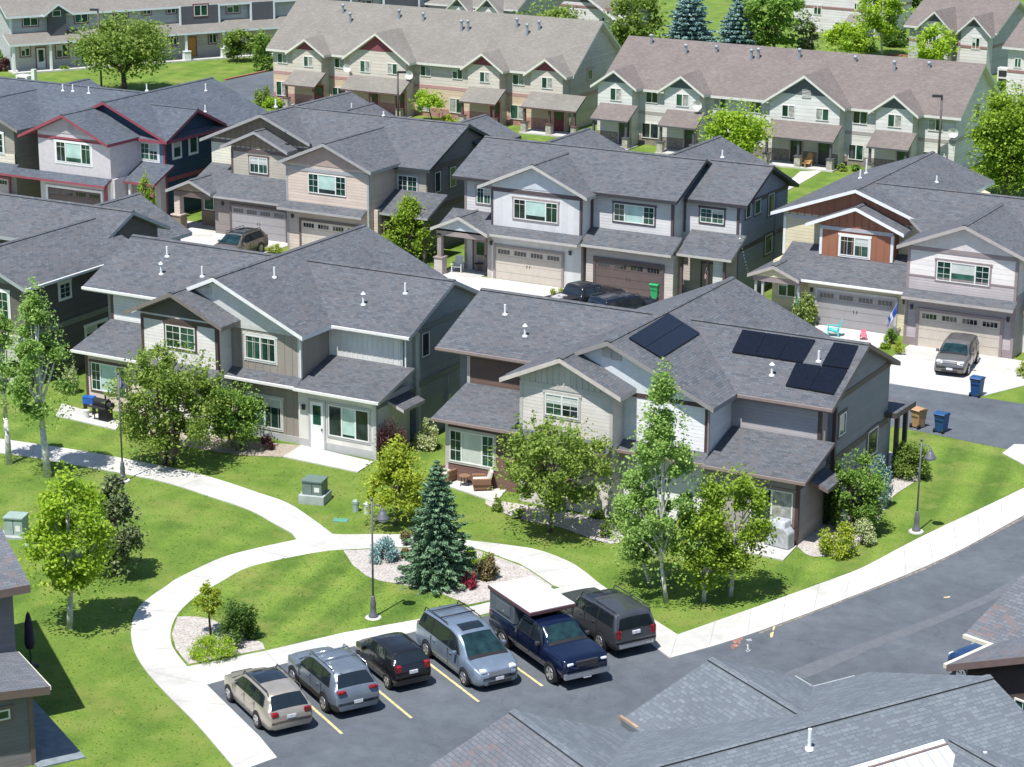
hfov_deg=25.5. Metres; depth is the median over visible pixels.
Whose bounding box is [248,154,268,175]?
window
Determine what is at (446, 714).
car park asphalt
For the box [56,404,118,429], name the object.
patio
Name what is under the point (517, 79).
window
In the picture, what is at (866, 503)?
lilac
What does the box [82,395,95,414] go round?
cooler
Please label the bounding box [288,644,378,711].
parked suv
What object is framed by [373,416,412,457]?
smoke bush
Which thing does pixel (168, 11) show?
window
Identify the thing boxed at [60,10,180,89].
ash tree
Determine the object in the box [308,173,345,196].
window
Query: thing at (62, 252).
duplex house
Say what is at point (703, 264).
door
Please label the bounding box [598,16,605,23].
window
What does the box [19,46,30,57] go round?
window
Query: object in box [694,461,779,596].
ornamental tree
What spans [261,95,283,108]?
shrub
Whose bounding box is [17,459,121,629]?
maple tree
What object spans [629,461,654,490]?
window
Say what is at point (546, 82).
window
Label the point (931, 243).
duplex house
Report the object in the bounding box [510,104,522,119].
window
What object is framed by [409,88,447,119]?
maple tree
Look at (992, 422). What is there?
lane asphalt
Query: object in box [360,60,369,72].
window
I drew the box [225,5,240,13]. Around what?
window
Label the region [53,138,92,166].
window
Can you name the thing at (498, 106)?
door
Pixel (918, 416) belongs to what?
wheeled bin
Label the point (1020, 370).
shrub
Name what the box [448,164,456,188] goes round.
window
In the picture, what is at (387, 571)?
gravel bed
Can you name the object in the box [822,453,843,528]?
juniper
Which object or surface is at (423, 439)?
dogwood
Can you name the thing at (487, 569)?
shrub
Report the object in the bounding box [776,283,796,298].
window
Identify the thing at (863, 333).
garden chair
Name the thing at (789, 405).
duplex house
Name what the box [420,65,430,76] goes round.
window
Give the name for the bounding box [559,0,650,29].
duplex house
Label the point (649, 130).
window
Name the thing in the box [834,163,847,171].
shrub
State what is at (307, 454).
patio
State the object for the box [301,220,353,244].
garage door
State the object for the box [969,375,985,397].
wheeled bin
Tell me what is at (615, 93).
window
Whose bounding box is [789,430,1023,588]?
verge lawn
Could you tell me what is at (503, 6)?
duplex house
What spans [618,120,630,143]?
door
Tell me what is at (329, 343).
duplex house
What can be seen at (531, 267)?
garage door
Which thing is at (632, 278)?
garage door
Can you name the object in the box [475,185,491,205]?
window
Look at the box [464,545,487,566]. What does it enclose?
shrub
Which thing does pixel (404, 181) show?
window
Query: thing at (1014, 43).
duplex house
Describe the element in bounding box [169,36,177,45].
window
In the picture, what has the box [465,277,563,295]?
driveway
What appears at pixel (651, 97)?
window
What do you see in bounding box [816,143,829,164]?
door
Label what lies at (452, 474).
garden chair
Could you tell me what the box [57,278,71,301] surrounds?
window
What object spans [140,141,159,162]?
window
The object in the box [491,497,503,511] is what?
bedding plant
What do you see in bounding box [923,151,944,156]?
window
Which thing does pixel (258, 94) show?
shrub
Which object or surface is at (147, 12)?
window
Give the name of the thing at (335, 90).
window
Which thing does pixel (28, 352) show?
aspen tree
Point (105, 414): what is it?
barrel grill
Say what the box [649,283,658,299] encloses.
wheeled bin
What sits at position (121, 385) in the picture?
street lamp
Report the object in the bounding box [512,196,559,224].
window
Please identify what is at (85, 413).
bucket
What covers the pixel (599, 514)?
bedding plant
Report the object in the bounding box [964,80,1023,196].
maple tree
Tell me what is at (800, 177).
footpath
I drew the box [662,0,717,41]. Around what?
spruce tree
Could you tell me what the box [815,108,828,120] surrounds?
window
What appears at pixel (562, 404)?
window
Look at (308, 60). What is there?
window
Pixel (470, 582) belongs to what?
barberry
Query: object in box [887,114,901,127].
window
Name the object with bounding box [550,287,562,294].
ornamental grass
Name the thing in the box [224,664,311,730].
station wagon
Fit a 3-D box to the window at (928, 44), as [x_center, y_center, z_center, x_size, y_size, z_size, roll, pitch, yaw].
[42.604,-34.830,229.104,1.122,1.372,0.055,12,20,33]
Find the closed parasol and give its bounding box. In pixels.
[24,612,38,667]
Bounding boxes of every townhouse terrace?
[0,0,428,74]
[266,0,620,136]
[590,34,1003,171]
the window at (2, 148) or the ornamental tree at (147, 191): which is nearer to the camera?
the ornamental tree at (147, 191)
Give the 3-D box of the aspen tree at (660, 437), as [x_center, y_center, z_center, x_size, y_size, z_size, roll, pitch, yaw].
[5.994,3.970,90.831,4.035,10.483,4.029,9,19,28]
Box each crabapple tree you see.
[101,338,233,466]
[485,409,622,532]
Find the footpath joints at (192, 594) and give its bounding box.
[135,539,326,669]
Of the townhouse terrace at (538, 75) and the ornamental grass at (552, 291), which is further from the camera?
the townhouse terrace at (538, 75)
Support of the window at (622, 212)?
in the duplex house at (589, 204)
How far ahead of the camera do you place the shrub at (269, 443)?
110.88 m
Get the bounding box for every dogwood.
[61,364,79,394]
[412,417,438,451]
[816,517,859,560]
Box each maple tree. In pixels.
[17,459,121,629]
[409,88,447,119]
[694,98,775,156]
[822,20,875,53]
[853,0,912,55]
[906,22,961,60]
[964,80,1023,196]
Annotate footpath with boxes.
[0,439,1023,766]
[788,170,821,189]
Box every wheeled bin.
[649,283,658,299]
[909,406,927,429]
[933,410,950,433]
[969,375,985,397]
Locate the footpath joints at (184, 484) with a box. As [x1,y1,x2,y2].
[31,445,312,523]
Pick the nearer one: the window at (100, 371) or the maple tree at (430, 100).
the window at (100, 371)
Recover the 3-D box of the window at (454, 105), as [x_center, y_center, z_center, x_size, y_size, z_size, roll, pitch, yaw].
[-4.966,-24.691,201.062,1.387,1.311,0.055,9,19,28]
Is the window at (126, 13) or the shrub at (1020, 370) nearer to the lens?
the shrub at (1020, 370)
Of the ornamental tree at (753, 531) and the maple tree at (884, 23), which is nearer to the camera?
the ornamental tree at (753, 531)
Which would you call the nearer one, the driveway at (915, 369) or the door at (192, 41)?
the driveway at (915, 369)
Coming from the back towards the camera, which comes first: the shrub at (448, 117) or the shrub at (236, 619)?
the shrub at (448, 117)
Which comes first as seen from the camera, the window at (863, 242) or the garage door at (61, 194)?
the window at (863, 242)
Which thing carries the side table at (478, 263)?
on the patio at (465, 276)
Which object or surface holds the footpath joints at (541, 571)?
on the footpath at (242, 743)
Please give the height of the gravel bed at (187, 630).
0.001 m
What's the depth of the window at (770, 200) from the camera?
142.27 m
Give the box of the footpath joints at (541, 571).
[403,544,598,585]
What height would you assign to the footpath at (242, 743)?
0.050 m
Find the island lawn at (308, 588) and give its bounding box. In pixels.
[170,547,558,665]
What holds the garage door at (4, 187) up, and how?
in the duplex house at (87, 141)
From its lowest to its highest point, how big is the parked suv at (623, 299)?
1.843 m
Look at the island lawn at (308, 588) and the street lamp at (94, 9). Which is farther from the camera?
the street lamp at (94, 9)
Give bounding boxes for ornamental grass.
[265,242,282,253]
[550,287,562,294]
[894,341,906,353]
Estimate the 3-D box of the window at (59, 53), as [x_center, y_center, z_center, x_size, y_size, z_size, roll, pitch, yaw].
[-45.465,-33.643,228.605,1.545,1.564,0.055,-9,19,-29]
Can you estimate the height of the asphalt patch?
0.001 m
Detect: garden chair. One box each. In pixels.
[435,464,456,481]
[450,254,464,272]
[472,468,493,489]
[802,152,813,167]
[827,319,842,336]
[860,329,866,339]
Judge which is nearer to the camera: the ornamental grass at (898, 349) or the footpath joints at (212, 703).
the footpath joints at (212, 703)
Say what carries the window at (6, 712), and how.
in the duplex house at (23, 681)
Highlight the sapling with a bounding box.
[191,579,223,634]
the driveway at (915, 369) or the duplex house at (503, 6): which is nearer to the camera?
the driveway at (915, 369)
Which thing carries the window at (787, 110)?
in the townhouse terrace at (829, 110)
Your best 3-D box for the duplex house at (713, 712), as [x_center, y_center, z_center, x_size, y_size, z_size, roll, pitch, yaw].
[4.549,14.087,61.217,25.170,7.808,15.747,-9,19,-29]
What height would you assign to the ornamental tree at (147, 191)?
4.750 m
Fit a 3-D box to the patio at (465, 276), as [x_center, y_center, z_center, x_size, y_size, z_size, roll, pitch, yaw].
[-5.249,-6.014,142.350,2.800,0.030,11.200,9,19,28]
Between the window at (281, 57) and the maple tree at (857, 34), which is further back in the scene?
the maple tree at (857, 34)
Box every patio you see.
[33,699,84,766]
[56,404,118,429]
[283,445,373,472]
[450,480,505,502]
[744,542,796,560]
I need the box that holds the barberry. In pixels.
[460,570,477,589]
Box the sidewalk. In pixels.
[1002,444,1023,464]
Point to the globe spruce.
(386, 542)
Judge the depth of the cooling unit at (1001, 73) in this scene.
220.00 m
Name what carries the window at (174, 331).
in the duplex house at (329, 343)
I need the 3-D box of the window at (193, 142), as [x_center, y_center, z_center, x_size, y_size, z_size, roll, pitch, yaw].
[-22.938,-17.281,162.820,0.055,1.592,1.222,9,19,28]
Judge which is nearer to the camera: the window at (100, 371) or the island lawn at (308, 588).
the island lawn at (308, 588)
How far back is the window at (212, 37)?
236.46 m
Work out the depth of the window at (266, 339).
111.64 m
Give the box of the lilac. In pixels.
[831,447,890,534]
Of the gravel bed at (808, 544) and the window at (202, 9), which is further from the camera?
the window at (202, 9)
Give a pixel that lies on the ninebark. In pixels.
(907, 455)
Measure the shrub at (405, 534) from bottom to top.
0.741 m
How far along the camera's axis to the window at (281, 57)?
208.93 m
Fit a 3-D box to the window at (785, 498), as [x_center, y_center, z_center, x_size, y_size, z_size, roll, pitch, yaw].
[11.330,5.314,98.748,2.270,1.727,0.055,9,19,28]
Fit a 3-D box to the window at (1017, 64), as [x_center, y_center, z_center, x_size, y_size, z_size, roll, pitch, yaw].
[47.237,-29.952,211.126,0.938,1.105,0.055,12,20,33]
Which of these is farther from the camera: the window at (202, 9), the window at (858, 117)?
the window at (202, 9)
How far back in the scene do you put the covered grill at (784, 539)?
98.03 m
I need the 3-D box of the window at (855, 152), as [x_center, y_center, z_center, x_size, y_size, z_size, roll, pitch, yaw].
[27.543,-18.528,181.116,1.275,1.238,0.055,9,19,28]
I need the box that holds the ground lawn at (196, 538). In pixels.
[0,0,1023,766]
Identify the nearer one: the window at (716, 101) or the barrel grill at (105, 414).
the barrel grill at (105, 414)
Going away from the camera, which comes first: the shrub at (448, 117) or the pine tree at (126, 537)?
the pine tree at (126, 537)
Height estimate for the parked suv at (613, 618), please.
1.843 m
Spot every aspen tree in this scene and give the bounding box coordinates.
[0,276,79,477]
[0,306,26,464]
[604,450,675,585]
[610,357,708,602]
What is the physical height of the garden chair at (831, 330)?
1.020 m
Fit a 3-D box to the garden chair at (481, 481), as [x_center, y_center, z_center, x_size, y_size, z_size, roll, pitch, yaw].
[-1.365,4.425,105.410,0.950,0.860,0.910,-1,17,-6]
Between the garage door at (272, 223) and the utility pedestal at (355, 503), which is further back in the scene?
the garage door at (272, 223)
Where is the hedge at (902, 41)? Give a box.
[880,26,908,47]
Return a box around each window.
[0,131,4,154]
[0,289,10,318]
[0,704,13,722]
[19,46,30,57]
[22,17,38,27]
[52,10,60,16]
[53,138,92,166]
[54,43,68,58]
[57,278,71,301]
[73,14,88,23]
[84,317,107,337]
[88,359,127,397]
[113,12,128,21]
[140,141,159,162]
[142,10,151,15]
[163,321,197,353]
[166,9,176,14]
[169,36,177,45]
[172,141,181,159]
[188,137,198,155]
[192,3,208,17]
[203,198,214,211]
[208,33,217,44]
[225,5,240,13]
[242,331,277,364]
[245,391,283,431]
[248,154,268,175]
[276,81,284,95]
[277,53,287,63]
[303,56,312,66]
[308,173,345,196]
[326,401,371,444]
[332,87,342,94]
[334,58,344,68]
[358,0,372,2]
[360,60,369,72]
[387,63,397,74]
[396,172,418,191]
[417,98,430,111]
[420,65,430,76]
[420,328,430,359]
[433,169,441,193]
[447,426,496,470]
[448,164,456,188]
[449,98,460,113]
[452,68,462,79]
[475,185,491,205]
[480,71,489,82]
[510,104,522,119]
[512,74,524,85]
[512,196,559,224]
[541,77,552,88]
[543,389,581,421]
[587,67,592,80]
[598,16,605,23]
[610,88,621,100]
[612,200,656,226]
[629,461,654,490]
[641,122,658,138]
[646,92,657,103]
[676,93,688,106]
[698,205,725,225]
[713,98,726,109]
[745,203,751,220]
[748,483,795,527]
[749,101,761,113]
[753,196,761,216]
[763,230,773,256]
[767,190,775,217]
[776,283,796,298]
[781,104,794,117]
[813,4,822,15]
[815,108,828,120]
[837,407,847,439]
[838,233,871,259]
[848,144,863,160]
[853,2,858,9]
[853,111,867,124]
[866,422,879,457]
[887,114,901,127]
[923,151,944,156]
[927,36,937,45]
[928,118,942,131]
[934,258,992,288]
[971,36,981,49]
[975,104,979,119]
[1013,56,1022,68]
[1014,697,1023,709]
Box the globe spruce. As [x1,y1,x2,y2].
[368,534,399,564]
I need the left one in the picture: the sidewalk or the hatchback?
the hatchback
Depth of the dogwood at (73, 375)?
119.69 m
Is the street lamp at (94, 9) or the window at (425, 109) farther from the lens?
the street lamp at (94, 9)
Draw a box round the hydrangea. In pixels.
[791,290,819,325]
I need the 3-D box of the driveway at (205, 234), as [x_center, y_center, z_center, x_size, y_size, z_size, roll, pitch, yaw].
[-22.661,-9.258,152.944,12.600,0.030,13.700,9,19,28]
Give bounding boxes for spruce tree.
[394,459,477,597]
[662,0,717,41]
[714,0,759,45]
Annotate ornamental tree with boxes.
[137,170,157,205]
[205,381,269,450]
[356,433,429,525]
[380,190,436,258]
[664,472,746,601]
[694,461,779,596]
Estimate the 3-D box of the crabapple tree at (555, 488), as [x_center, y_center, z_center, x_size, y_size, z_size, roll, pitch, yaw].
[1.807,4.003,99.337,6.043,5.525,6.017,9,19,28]
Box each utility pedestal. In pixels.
[352,499,358,511]
[363,501,370,513]
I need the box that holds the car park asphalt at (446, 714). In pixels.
[208,519,1023,766]
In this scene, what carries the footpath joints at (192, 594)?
on the footpath at (242, 743)
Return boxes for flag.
[885,303,897,325]
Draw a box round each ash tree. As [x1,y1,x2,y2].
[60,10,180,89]
[216,28,253,61]
[244,28,272,58]
[603,0,669,46]
[739,0,809,47]
[790,13,822,49]
[911,0,921,13]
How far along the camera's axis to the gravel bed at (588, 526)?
101.42 m
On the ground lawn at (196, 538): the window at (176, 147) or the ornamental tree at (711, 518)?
the ornamental tree at (711, 518)
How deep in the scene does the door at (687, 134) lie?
186.46 m
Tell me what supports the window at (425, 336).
in the duplex house at (329, 343)
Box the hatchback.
[355,632,430,688]
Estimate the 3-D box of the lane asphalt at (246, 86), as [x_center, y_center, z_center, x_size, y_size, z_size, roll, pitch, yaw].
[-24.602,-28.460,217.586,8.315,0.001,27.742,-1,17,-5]
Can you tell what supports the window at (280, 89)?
in the townhouse terrace at (538, 75)
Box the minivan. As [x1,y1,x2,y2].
[416,600,517,686]
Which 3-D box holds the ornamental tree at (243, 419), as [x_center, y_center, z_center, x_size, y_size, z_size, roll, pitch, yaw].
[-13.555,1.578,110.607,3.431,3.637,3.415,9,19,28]
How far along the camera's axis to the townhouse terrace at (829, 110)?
182.53 m
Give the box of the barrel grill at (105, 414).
[87,392,114,421]
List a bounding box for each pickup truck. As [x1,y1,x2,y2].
[488,576,609,683]
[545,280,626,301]
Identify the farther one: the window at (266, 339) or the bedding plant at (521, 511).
the window at (266, 339)
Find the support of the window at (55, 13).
in the townhouse terrace at (32, 33)
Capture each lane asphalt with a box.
[221,71,292,106]
[889,384,1023,448]
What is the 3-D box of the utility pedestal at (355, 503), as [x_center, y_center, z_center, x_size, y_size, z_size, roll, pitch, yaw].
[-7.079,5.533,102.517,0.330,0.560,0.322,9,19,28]
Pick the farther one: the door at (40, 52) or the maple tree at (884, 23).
the maple tree at (884, 23)
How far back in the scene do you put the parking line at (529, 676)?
85.12 m
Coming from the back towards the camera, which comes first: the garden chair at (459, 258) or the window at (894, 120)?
the window at (894, 120)
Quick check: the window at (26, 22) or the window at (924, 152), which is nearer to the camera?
the window at (924, 152)
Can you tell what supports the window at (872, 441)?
in the duplex house at (789, 405)
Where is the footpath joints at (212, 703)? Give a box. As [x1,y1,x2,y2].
[147,670,268,764]
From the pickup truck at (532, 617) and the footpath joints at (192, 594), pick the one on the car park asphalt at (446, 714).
the pickup truck at (532, 617)
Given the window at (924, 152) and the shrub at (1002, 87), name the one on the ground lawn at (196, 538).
the shrub at (1002, 87)
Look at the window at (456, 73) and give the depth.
200.24 m
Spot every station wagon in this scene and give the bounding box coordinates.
[215,225,268,251]
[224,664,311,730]
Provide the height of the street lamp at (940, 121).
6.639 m
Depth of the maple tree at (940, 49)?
224.08 m
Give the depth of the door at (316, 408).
110.75 m
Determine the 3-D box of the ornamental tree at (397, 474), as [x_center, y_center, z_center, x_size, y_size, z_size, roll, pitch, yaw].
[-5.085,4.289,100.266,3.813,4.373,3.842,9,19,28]
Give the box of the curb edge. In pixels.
[759,516,1023,633]
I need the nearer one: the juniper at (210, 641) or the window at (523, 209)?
the juniper at (210, 641)
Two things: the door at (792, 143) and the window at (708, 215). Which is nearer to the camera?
the window at (708, 215)
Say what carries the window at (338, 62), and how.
in the townhouse terrace at (538, 75)
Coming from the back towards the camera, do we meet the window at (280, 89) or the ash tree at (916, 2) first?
the ash tree at (916, 2)
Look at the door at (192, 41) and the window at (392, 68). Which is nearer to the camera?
the window at (392, 68)
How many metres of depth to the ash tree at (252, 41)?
232.51 m
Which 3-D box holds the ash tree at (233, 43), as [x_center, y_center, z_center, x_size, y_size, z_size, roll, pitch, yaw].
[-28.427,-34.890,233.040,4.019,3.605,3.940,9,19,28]
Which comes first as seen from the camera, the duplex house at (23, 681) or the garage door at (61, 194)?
the duplex house at (23, 681)
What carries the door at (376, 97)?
in the townhouse terrace at (538, 75)
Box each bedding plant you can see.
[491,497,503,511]
[512,507,525,518]
[589,507,604,518]
[599,518,612,536]
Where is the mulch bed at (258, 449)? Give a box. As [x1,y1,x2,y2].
[146,427,298,456]
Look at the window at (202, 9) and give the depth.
234.53 m
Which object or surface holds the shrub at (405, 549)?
on the gravel bed at (387, 571)
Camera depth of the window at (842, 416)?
101.11 m
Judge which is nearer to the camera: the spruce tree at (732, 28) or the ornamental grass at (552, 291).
the ornamental grass at (552, 291)
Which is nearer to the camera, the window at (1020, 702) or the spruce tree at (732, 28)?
the window at (1020, 702)
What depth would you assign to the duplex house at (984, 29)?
228.97 m
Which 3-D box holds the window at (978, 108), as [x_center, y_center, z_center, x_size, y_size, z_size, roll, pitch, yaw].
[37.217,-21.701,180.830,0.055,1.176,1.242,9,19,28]
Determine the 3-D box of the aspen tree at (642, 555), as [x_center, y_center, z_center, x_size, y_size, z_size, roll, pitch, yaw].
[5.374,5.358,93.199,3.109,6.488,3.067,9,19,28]
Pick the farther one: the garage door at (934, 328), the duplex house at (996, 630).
the garage door at (934, 328)
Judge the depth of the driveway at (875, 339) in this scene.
132.00 m
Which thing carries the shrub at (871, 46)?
on the ground lawn at (196, 538)
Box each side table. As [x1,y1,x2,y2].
[459,473,469,485]
[474,262,482,271]
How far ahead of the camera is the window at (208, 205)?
158.71 m
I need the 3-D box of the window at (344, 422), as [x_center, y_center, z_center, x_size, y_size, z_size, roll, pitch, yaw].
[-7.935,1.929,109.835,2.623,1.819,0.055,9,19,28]
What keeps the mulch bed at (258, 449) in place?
on the ground lawn at (196, 538)
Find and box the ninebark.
[890,439,932,481]
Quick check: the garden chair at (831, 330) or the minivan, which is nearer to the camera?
the minivan
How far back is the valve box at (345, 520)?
101.35 m
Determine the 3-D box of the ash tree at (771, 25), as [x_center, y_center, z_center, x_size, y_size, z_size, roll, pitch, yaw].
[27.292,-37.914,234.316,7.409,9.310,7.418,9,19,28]
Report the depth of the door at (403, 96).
202.21 m
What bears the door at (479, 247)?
in the duplex house at (589, 204)
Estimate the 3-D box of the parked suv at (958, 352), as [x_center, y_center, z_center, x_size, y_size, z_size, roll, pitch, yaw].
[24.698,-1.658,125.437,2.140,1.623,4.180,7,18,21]
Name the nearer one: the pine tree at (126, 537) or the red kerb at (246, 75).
the pine tree at (126, 537)
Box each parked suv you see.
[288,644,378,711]
[562,584,655,650]
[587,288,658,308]
[934,332,978,374]
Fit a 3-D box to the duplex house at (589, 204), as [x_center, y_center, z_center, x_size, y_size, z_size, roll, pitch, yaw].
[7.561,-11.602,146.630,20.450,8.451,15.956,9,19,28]
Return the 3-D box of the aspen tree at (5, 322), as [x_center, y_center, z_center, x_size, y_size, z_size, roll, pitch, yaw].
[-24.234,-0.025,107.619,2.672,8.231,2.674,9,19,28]
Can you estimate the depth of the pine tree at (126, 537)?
93.66 m
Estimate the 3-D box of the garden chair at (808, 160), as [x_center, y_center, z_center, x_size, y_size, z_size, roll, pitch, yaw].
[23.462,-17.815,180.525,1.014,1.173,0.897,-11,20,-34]
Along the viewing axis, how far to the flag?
131.32 m
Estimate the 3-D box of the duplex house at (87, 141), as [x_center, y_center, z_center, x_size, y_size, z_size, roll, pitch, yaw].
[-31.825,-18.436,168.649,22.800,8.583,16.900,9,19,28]
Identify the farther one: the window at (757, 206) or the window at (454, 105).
the window at (454, 105)
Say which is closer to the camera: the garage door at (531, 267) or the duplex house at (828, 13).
the garage door at (531, 267)
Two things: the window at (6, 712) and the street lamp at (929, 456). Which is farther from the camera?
the street lamp at (929, 456)
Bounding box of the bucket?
[83,409,89,417]
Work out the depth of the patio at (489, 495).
105.14 m
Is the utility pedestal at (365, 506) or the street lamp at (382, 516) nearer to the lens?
the street lamp at (382, 516)
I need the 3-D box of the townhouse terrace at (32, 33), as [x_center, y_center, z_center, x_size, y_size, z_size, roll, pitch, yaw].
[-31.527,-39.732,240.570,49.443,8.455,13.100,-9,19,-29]
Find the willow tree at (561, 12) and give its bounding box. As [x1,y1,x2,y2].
[512,0,589,19]
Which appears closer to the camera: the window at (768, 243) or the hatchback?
the hatchback
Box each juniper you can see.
[185,630,239,662]
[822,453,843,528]
[870,451,894,508]
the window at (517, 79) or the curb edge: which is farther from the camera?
the window at (517, 79)
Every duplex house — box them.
[0,77,267,216]
[0,192,191,387]
[0,527,50,766]
[70,224,478,459]
[165,91,520,263]
[423,0,564,15]
[428,657,1023,766]
[430,127,798,300]
[430,276,915,544]
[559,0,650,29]
[747,151,1023,358]
[793,0,911,36]
[904,0,1023,74]
[943,573,1023,709]
[1002,17,1023,101]
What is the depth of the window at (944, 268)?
127.50 m
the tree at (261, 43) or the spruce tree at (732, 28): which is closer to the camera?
the tree at (261, 43)
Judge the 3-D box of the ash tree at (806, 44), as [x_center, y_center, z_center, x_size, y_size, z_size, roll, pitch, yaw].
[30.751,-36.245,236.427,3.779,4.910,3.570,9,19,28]
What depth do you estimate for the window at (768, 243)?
142.86 m
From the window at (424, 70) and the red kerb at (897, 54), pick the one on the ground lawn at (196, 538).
the red kerb at (897, 54)
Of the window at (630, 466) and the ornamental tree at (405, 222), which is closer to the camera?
the window at (630, 466)
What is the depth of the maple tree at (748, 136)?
177.08 m
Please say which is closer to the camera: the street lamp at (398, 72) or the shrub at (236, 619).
the shrub at (236, 619)
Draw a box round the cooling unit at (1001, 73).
[997,66,1007,81]
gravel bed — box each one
[172,616,264,663]
[344,548,551,604]
[486,500,623,543]
[798,451,923,556]
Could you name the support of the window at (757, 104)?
in the townhouse terrace at (829, 110)
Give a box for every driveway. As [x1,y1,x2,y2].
[181,221,287,252]
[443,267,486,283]
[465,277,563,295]
[813,324,887,347]
[889,345,1023,396]
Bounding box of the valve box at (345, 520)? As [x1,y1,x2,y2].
[332,518,348,522]
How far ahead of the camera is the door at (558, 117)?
194.93 m
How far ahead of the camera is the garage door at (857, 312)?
133.03 m
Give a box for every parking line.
[311,705,342,733]
[379,690,412,717]
[430,663,478,701]
[517,667,542,685]
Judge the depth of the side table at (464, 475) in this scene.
105.77 m
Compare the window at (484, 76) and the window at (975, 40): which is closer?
the window at (484, 76)
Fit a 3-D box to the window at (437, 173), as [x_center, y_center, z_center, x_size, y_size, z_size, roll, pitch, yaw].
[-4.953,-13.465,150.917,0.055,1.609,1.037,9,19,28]
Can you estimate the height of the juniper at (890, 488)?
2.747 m
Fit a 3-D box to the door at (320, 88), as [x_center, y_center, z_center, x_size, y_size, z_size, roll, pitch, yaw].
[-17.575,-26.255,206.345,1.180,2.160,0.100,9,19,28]
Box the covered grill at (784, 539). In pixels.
[764,517,793,549]
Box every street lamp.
[90,8,101,85]
[116,372,129,482]
[365,498,389,620]
[397,71,405,115]
[908,438,936,534]
[932,94,942,154]
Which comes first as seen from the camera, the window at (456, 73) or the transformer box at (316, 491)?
the transformer box at (316, 491)
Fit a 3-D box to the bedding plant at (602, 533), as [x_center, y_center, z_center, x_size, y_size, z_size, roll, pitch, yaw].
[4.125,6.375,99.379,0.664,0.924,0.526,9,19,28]
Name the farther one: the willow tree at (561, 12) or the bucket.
the willow tree at (561, 12)
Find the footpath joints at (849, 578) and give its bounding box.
[670,500,1002,656]
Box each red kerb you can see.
[224,70,269,79]
[887,53,907,56]
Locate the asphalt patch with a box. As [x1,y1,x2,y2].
[785,575,1020,678]
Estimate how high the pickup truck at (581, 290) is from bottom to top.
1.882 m
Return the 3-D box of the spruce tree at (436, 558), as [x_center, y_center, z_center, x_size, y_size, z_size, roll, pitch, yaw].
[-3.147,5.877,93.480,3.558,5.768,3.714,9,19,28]
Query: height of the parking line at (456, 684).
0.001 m
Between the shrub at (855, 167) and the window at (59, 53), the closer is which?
the shrub at (855, 167)
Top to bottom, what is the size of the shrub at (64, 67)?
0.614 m
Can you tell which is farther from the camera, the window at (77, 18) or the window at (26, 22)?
the window at (77, 18)
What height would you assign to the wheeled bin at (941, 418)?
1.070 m
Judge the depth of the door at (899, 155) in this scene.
177.88 m
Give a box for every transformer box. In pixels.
[2,511,30,539]
[298,474,331,505]
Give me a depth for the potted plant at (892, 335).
130.06 m
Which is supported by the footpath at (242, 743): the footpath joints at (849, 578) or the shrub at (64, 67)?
the footpath joints at (849, 578)
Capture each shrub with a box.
[0,56,9,71]
[59,65,69,68]
[216,598,260,648]
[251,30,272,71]
[253,85,270,105]
[260,435,274,450]
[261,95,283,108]
[399,529,411,544]
[400,547,408,557]
[437,113,455,121]
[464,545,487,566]
[474,551,500,581]
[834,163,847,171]
[845,36,877,51]
[850,163,860,170]
[854,517,876,546]
[996,79,1006,91]
[1014,361,1023,376]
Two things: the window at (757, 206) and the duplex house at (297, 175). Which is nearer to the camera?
the window at (757, 206)
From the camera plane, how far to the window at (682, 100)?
185.92 m
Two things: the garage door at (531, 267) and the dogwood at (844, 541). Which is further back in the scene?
the garage door at (531, 267)
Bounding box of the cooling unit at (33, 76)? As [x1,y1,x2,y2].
[16,69,36,79]
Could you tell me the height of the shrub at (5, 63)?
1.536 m
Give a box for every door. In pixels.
[0,178,8,192]
[35,47,46,67]
[48,187,100,204]
[187,36,196,56]
[231,206,285,242]
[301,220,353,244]
[308,398,325,449]
[315,84,324,98]
[368,93,379,105]
[394,92,405,115]
[472,239,486,270]
[489,101,500,122]
[496,247,560,287]
[553,111,564,131]
[595,259,661,300]
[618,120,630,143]
[683,129,696,148]
[700,261,712,287]
[789,140,802,161]
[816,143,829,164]
[816,290,894,333]
[895,148,910,161]
[918,311,1000,356]
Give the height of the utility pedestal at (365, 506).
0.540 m
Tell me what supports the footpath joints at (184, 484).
on the footpath at (242, 743)
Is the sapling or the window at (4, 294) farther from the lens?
the window at (4, 294)
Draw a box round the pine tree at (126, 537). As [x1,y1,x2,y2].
[81,467,149,578]
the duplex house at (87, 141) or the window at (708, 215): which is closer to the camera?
the window at (708, 215)
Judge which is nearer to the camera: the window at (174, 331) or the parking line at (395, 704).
the parking line at (395, 704)

